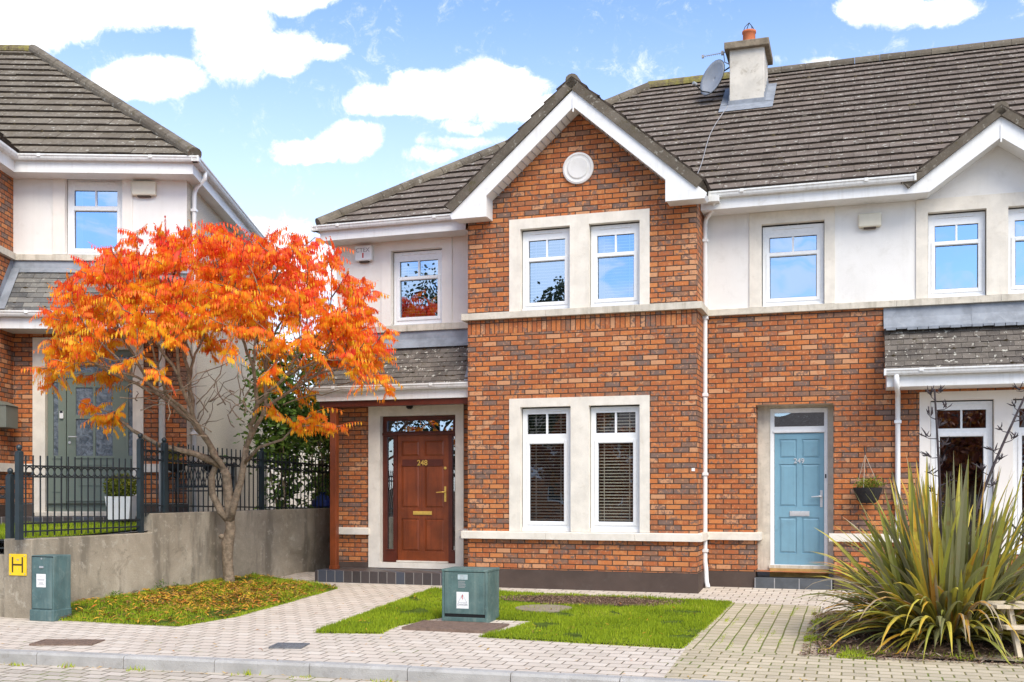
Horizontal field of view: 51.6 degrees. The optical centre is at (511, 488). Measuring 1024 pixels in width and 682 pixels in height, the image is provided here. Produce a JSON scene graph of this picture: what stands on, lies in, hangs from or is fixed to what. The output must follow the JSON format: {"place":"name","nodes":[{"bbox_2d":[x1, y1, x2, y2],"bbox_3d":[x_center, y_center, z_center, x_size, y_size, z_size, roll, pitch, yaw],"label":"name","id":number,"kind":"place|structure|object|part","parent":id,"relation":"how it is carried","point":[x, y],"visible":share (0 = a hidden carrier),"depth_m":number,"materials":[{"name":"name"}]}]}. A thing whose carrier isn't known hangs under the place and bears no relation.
{"place":"outdoors","nodes":[
{"label":"outdoors","id":0,"kind":"place"},
{"bbox_2d":[0,508,295,542],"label":"neighbour ground","id":1,"kind":"structure","parent":0,"point":[117,532],"depth_m":14.63,"materials":[{"name":"plant"}]},
{"bbox_2d":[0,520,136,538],"bbox_3d":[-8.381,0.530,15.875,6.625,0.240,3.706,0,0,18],"label":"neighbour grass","id":2,"kind":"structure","parent":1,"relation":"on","point":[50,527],"depth_m":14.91,"materials":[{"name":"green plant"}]},
{"bbox_2d":[102,473,136,519],"bbox_3d":[-5.866,0.104,15.897,0.561,0.731,0.559,0,0,-2],"label":"box planter","id":3,"kind":"object","parent":1,"relation":"on","point":[134,497],"visible":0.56,"depth_m":15.74,"materials":[{"name":"white plastic"}]},
{"bbox_2d":[0,44,275,532],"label":"neighbouring house","id":4,"kind":"structure","parent":1,"relation":"on","point":[79,153],"depth_m":16.89,"materials":[{"name":"paint"}]},
{"bbox_2d":[0,401,17,428],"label":"post box","id":5,"kind":"object","parent":4,"relation":"attached to","point":[8,415],"visible":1,"depth_m":16.28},
{"bbox_2d":[68,179,121,253],"bbox_3d":[-6.653,-4.314,16.946,0.884,1.257,0.100,0,0,-2],"label":"window","id":6,"kind":"structure","parent":4,"relation":"in","point":[94,206],"depth_m":16.95,"materials":[{"name":"white plastic"}]},
{"bbox_2d":[67,379,124,509],"bbox_3d":[-6.645,-0.714,16.913,0.920,2.097,0.115,0,0,-2],"label":"door","id":7,"kind":"structure","parent":4,"relation":"in","point":[82,442],"depth_m":16.93,"materials":[{"name":"green paint"}]},
{"bbox_2d":[131,181,156,197],"bbox_3d":[-5.848,-4.760,16.829,0.380,0.245,0.090,0,0,-2],"label":"alarm box","id":8,"kind":"object","parent":4,"relation":"attached to","point":[143,189],"visible":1,"depth_m":16.79,"materials":[{"name":"white plastic"}]},
{"bbox_2d":[160,443,186,471],"bbox_3d":[-5.291,-0.499,16.569,0.398,0.479,0.422,0,0,-41],"label":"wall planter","id":9,"kind":"object","parent":4,"relation":"attached to","point":[175,466],"visible":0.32,"depth_m":16.48,"materials":[{"name":"black plant"}]},
{"bbox_2d":[168,462,234,511],"bbox_3d":[-4.843,0.011,16.528,0.936,0.863,0.514,0,0,-2],"label":"garden bench","id":10,"kind":"object","parent":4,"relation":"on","point":[205,485],"visible":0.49,"depth_m":16.71,"materials":[{"name":"paint"}]},
{"bbox_2d":[189,455,225,472],"bbox_3d":[-4.877,-0.395,16.900,0.650,0.310,0.380,0,0,0],"label":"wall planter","id":11,"kind":"object","parent":4,"relation":"attached to","point":[210,466],"visible":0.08,"depth_m":16.80,"materials":[{"name":"black plant"}]},
{"bbox_2d":[223,325,328,509],"bbox_3d":[-4.219,-1.161,18.982,1.811,3.618,1.649,0,0,0],"label":"shrub","id":12,"kind":"object","parent":1,"relation":"on","point":[279,430],"visible":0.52,"depth_m":18.82,"materials":[{"name":"green plant"}]},
{"bbox_2d":[268,428,329,506],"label":"wall","id":13,"kind":"structure","parent":1,"relation":"on","point":[295,496],"depth_m":25.50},
{"bbox_2d":[281,351,329,497],"bbox_3d":[-3.893,-1.308,22.254,2.440,3.627,1.820,0,0,13],"label":"shrub","id":14,"kind":"object","parent":1,"relation":"on","point":[302,373],"visible":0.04,"depth_m":22.28,"materials":[{"name":"green plant"}]},
{"bbox_2d":[294,369,329,507],"bbox_3d":[-3.546,-0.783,19.578,1.499,2.871,1.566,0,0,0],"label":"shrub","id":15,"kind":"object","parent":1,"relation":"on","point":[323,442],"visible":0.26,"depth_m":19.45,"materials":[{"name":"green plant"}]},
{"bbox_2d":[0,664,407,681],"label":"road","id":16,"kind":"structure","parent":0,"point":[28,673],"depth_m":9.89,"materials":[{"name":"grey asphalt"}]},
{"bbox_2d":[10,661,397,681],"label":"gutter weeds","id":17,"kind":"object","parent":16,"relation":"on","point":[246,674],"visible":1,"depth_m":10.14,"materials":[{"name":"green plant"}]},
{"bbox_2d":[9,664,419,681],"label":"leaves in gutter","id":18,"kind":"object","parent":16,"relation":"on","point":[222,671],"visible":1,"depth_m":9.98,"materials":[{"name":"orange plant"}]},
{"bbox_2d":[0,649,735,681],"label":"kerb","id":19,"kind":"structure","parent":16,"relation":"on","point":[405,673],"depth_m":9.87,"materials":[{"name":"concrete"}]},
{"bbox_2d":[59,574,734,648],"bbox_3d":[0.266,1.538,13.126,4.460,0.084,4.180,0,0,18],"label":"lawn","id":20,"kind":"structure","parent":0,"point":[537,624],"depth_m":12.47,"materials":[{"name":"plant"}]},
{"bbox_2d":[442,566,499,622],"bbox_3d":[-0.492,1.260,12.653,0.582,0.625,0.440,0,0,18],"label":"utility cabinet","id":21,"kind":"object","parent":20,"relation":"on","point":[470,594],"visible":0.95,"depth_m":12.46,"materials":[{"name":"teal metal"}]},
{"bbox_3d":[-0.557,1.228,12.453,0.502,0.489,0.009,0,0,18],"label":"door","id":22,"kind":"part","parent":21,"relation":"part of","materials":[{"name":"teal metal"}]},
{"bbox_2d":[340,592,722,634],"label":"leaves on lawn","id":23,"kind":"object","parent":20,"relation":"on","point":[551,608],"visible":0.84,"depth_m":12.58,"materials":[{"name":"brown plant"}]},
{"bbox_2d":[515,604,571,611],"bbox_3d":[0.409,1.537,13.532,0.740,0.046,0.740,0,0,18],"label":"inspection cover","id":24,"kind":"object","parent":20,"relation":"on","point":[531,608],"visible":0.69,"depth_m":13.52,"materials":[{"name":"concrete"}]},
{"bbox_2d":[504,596,673,605],"bbox_3d":[1.040,1.508,14.267,2.315,0.020,1.021,0,0,18],"label":"worn soil patch","id":25,"kind":"object","parent":20,"relation":"on","point":[606,601],"visible":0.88,"depth_m":14.26,"materials":[{"name":"brown soil"}]},
{"bbox_2d":[0,542,833,585],"bbox_3d":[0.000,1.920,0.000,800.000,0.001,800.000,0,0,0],"label":"ground","id":26,"kind":"structure","parent":0,"point":[766,574],"depth_m":24.03,"materials":[{"name":"grey concrete"}]},
{"bbox_2d":[0,572,1023,677],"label":"pavement","id":27,"kind":"structure","parent":0,"point":[241,637],"depth_m":11.25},
{"bbox_2d":[30,554,71,621],"bbox_3d":[-5.633,1.202,12.929,0.354,0.790,0.322,0,0,18],"label":"utility cabinet","id":28,"kind":"object","parent":27,"relation":"on","point":[51,587],"visible":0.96,"depth_m":12.80,"materials":[{"name":"teal metal"}]},
{"bbox_3d":[-5.674,1.137,12.790,0.298,0.620,0.012,0,0,18],"label":"door","id":29,"kind":"part","parent":28,"relation":"part of","materials":[{"name":"teal metal"}]},
{"bbox_2d":[29,639,104,645],"bbox_3d":[-4.677,1.626,11.147,0.660,0.040,0.338,0,0,2],"label":"manhole cover","id":30,"kind":"object","parent":27,"relation":"on","point":[67,642],"visible":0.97,"depth_m":11.10,"materials":[{"name":"metal"}]},
{"bbox_2d":[60,573,336,624],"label":"verge","id":31,"kind":"structure","parent":27,"relation":"on","point":[162,621],"depth_m":13.37,"materials":[{"name":"plant"}]},
{"bbox_2d":[155,579,168,588],"bbox_3d":[-4.952,1.361,14.933,0.203,0.205,0.164,0,0,0],"label":"weed","id":32,"kind":"object","parent":31,"relation":"on","point":[162,583],"visible":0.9,"depth_m":14.94,"materials":[{"name":"green plant"}]},
{"bbox_2d":[62,573,335,623],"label":"fallen leaves","id":33,"kind":"object","parent":31,"relation":"on","point":[257,599],"visible":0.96,"depth_m":14.31,"materials":[{"name":"orange plant"}]},
{"bbox_2d":[19,216,403,582],"bbox_3d":[-4.189,-1.098,14.996,5.194,5.436,3.318,0,0,0],"label":"sumac tree","id":34,"kind":"object","parent":31,"relation":"on","point":[223,298],"visible":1,"depth_m":14.52,"materials":[{"name":"orange plant"}]},
{"bbox_2d":[0,508,433,618],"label":"garden wall","id":35,"kind":"structure","parent":27,"relation":"on","point":[182,548],"depth_m":15.36,"materials":[{"name":"concrete"}]},
{"bbox_2d":[0,468,14,548],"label":"iron railing","id":36,"kind":"object","parent":35,"relation":"on","point":[9,489],"visible":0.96,"depth_m":13.21,"materials":[{"name":"metal"}]},
{"bbox_2d":[9,554,26,575],"bbox_3d":[-6.093,0.935,13.052,0.266,0.266,0.015,0,0,18],"label":"hydrant sign","id":37,"kind":"object","parent":35,"relation":"attached to","point":[17,564],"visible":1,"depth_m":13.04,"materials":[{"name":"yellow metal"}]},
{"bbox_2d":[15,433,143,539],"bbox_3d":[-5.605,-0.082,13.863,0.078,1.404,2.148,0,0,23],"label":"iron railing","id":38,"kind":"object","parent":35,"relation":"on","point":[19,495],"visible":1,"depth_m":13.74,"materials":[{"name":"metal"}]},
{"bbox_2d":[144,437,329,516],"bbox_3d":[-3.547,-0.092,18.714,0.078,1.303,8.392,0,0,23],"label":"iron railing","id":39,"kind":"object","parent":35,"relation":"on","point":[261,465],"visible":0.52,"depth_m":16.96,"materials":[{"name":"metal"}]},
{"bbox_2d":[312,492,329,507],"bbox_3d":[-3.450,0.215,19.300,0.400,0.310,0.390,0,0,-17],"label":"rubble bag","id":40,"kind":"object","parent":35,"relation":"on","point":[326,503],"visible":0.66,"depth_m":19.16,"materials":[{"name":"blue plastic"}]},
{"bbox_2d":[269,642,309,648],"bbox_3d":[-2.281,1.617,10.852,0.340,0.040,0.298,0,0,6],"label":"manhole cover","id":41,"kind":"object","parent":27,"relation":"on","point":[280,645],"visible":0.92,"depth_m":10.80,"materials":[{"name":"grey metal"}]},
{"bbox_2d":[3,591,814,680],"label":"leaves on pavement","id":42,"kind":"object","parent":27,"relation":"on","point":[392,645],"visible":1,"depth_m":10.64,"materials":[{"name":"brown plant"}]},
{"bbox_2d":[402,620,508,633],"bbox_3d":[-0.636,1.572,12.063,1.060,0.040,0.658,0,0,18],"label":"cable pit cover","id":43,"kind":"object","parent":27,"relation":"on","point":[452,626],"visible":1,"depth_m":11.96,"materials":[{"name":"metal"}]},
{"bbox_2d":[306,72,729,593],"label":"end terrace house","id":44,"kind":"structure","parent":27,"relation":"on","point":[537,277],"depth_m":16.02,"materials":[{"name":"brick"}]},
{"bbox_2d":[355,245,372,262],"bbox_3d":[-2.454,-3.895,17.567,0.310,0.280,0.095,0,0,18],"label":"alarm box","id":45,"kind":"object","parent":44,"relation":"attached to","point":[363,253],"visible":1,"depth_m":17.52,"materials":[{"name":"grey plastic"}]},
{"bbox_2d":[393,250,441,325],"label":"window","id":46,"kind":"structure","parent":44,"relation":"in","point":[418,274],"depth_m":17.43,"materials":[{"name":"white plastic"}]},
{"bbox_2d":[398,435,447,560],"bbox_3d":[-1.467,0.147,17.390,0.900,2.070,0.115,0,0,18],"label":"door","id":47,"kind":"structure","parent":44,"relation":"in","point":[422,459],"depth_m":17.40,"materials":[{"name":"brown wood"}]},
{"bbox_2d":[522,228,577,317],"bbox_3d":[0.667,-3.210,16.422,1.335,1.570,0.980,0,0,18],"label":"window","id":48,"kind":"structure","parent":44,"relation":"in","point":[546,253],"depth_m":16.01,"materials":[{"name":"white plastic"}]},
{"bbox_2d":[522,406,603,531],"bbox_3d":[0.667,-0.210,16.422,1.335,2.190,0.980,0,0,18],"label":"window","id":49,"kind":"structure","parent":44,"relation":"in","point":[546,431],"depth_m":16.09,"materials":[{"name":"white plastic"}]},
{"bbox_2d":[591,405,639,532],"bbox_3d":[1.674,-0.210,16.095,1.322,2.190,0.980,0,0,18],"label":"window","id":50,"kind":"structure","parent":44,"relation":"in","point":[620,438],"depth_m":15.76,"materials":[{"name":"white plastic"}]},
{"bbox_2d":[591,223,653,314],"bbox_3d":[1.674,-3.210,16.095,1.322,1.570,0.980,0,0,18],"label":"window","id":51,"kind":"structure","parent":44,"relation":"in","point":[615,249],"depth_m":15.68,"materials":[{"name":"white plastic"}]},
{"bbox_2d":[701,23,1023,590],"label":"terraced house","id":52,"kind":"structure","parent":27,"relation":"on","point":[836,339],"depth_m":15.46,"materials":[{"name":"brick"}]},
{"bbox_2d":[692,59,729,95],"bbox_3d":[3.445,-7.255,18.561,0.581,0.641,0.556,0,0,39],"label":"satellite dish","id":53,"kind":"object","parent":52,"relation":"attached to","point":[712,77],"visible":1,"depth_m":18.70,"materials":[{"name":"paint"}]},
{"bbox_2d":[698,106,727,171],"bbox_3d":[3.204,-5.642,17.127,0.095,2.054,2.812,0,0,21],"label":"cable","id":54,"kind":"object","parent":52,"relation":"attached to","point":[708,138],"visible":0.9,"depth_m":17.19,"materials":[{"name":"grey plastic"}]},
{"bbox_2d":[702,42,729,64],"bbox_3d":[3.592,-7.636,18.628,0.504,0.427,0.100,0,0,18],"label":"tv aerial","id":55,"kind":"object","parent":52,"relation":"attached to","point":[721,53],"visible":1,"depth_m":18.58,"materials":[{"name":"grey metal"}]},
{"bbox_2d":[762,223,823,306],"bbox_3d":[4.272,-3.188,16.004,1.446,1.555,0.980,0,0,18],"label":"window","id":56,"kind":"structure","parent":52,"relation":"in","point":[792,255],"depth_m":15.58,"materials":[{"name":"white plastic"}]},
{"bbox_2d":[775,433,823,564],"bbox_3d":[4.276,0.151,15.760,0.709,1.962,0.115,0,0,18],"label":"door","id":57,"kind":"structure","parent":52,"relation":"in","point":[799,457],"depth_m":15.77,"materials":[{"name":"blue paint"}]},
{"bbox_2d":[853,446,885,502],"bbox_3d":[5.059,-0.209,14.961,0.464,0.817,0.424,0,0,18],"label":"hanging basket","id":58,"kind":"object","parent":52,"relation":"attached to","point":[861,489],"visible":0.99,"depth_m":14.86,"materials":[{"name":"paint"}]},
{"bbox_2d":[858,212,880,229],"bbox_3d":[5.107,-3.822,15.113,0.311,0.215,0.090,0,0,18],"label":"alarm box","id":59,"kind":"object","parent":52,"relation":"attached to","point":[869,220],"visible":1,"depth_m":15.08,"materials":[{"name":"white plastic"}]},
{"bbox_2d":[928,211,985,297],"bbox_3d":[6.387,-3.188,15.317,1.316,1.545,0.980,0,0,18],"label":"window","id":60,"kind":"structure","parent":52,"relation":"in","point":[957,241],"depth_m":14.90,"materials":[{"name":"white plastic"}]},
{"bbox_2d":[931,400,992,539],"bbox_3d":[6.451,-0.073,15.302,1.376,2.485,0.980,0,0,18],"label":"window","id":61,"kind":"structure","parent":52,"relation":"in","point":[965,432],"depth_m":15.67,"materials":[{"name":"white plastic"}]},
{"bbox_2d":[982,399,1023,553],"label":"window","id":62,"kind":"structure","parent":52,"relation":"in","point":[1018,426],"depth_m":14.65,"materials":[{"name":"white plastic"}]},
{"bbox_2d":[1008,208,1023,293],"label":"window","id":63,"kind":"structure","parent":52,"relation":"in","point":[1015,216],"depth_m":14.65,"materials":[{"name":"white plastic"}]},
{"bbox_2d":[817,610,1023,662],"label":"bark mulch","id":64,"kind":"object","parent":27,"relation":"on","point":[853,639],"visible":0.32,"depth_m":10.37,"materials":[{"name":"brown wood"}]},
{"bbox_2d":[801,612,975,660],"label":"bed edge weeds","id":65,"kind":"object","parent":64,"relation":"on","point":[859,654],"visible":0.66,"depth_m":10.07,"materials":[{"name":"green plant"}]},
{"bbox_2d":[791,356,1023,665],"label":"flax plant","id":66,"kind":"object","parent":64,"relation":"on","point":[938,579],"visible":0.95,"depth_m":10.46,"materials":[{"name":"green plant"}]},
{"bbox_2d":[817,608,1022,663],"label":"bed weeds","id":67,"kind":"object","parent":64,"relation":"on","point":[898,650],"visible":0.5,"depth_m":10.17,"materials":[{"name":"green plant"}]},
{"bbox_2d":[975,654,1023,661],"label":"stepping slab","id":68,"kind":"structure","parent":64,"relation":"on","point":[996,656],"depth_m":9.75,"materials":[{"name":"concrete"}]},
{"bbox_2d":[977,601,1023,658],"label":"picnic bench","id":69,"kind":"object","parent":64,"relation":"on","point":[1002,606],"visible":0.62,"depth_m":9.84,"materials":[{"name":"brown wood"}]},
{"bbox_2d":[0,0,1023,406],"label":"sky","id":70,"kind":"structure","parent":0,"point":[304,111],"materials":[{"name":"blue"}]},
{"bbox_2d":[686,603,820,654],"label":"driveway","id":71,"kind":"structure","parent":0,"point":[745,637],"depth_m":11.74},
{"bbox_2d":[702,607,819,651],"bbox_3d":[2.922,1.550,12.070,1.094,0.085,3.684,0,0,17],"label":"paving moss","id":72,"kind":"object","parent":71,"relation":"on","point":[761,631],"visible":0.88,"depth_m":11.87,"materials":[{"name":"green plant"}]},
{"bbox_2d":[664,649,1023,681],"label":"driveway apron","id":73,"kind":"object","parent":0,"point":[716,665],"visible":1,"depth_m":9.41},
{"bbox_2d":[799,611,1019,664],"bbox_3d":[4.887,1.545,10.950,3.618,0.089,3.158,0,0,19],"label":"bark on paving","id":74,"kind":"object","parent":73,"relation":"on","point":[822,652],"visible":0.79,"depth_m":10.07,"materials":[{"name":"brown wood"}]},
{"bbox_2d":[1012,524,1023,541],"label":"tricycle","id":75,"kind":"object","parent":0,"point":[1022,535],"visible":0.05,"depth_m":13.40,"materials":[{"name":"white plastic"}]}
]}

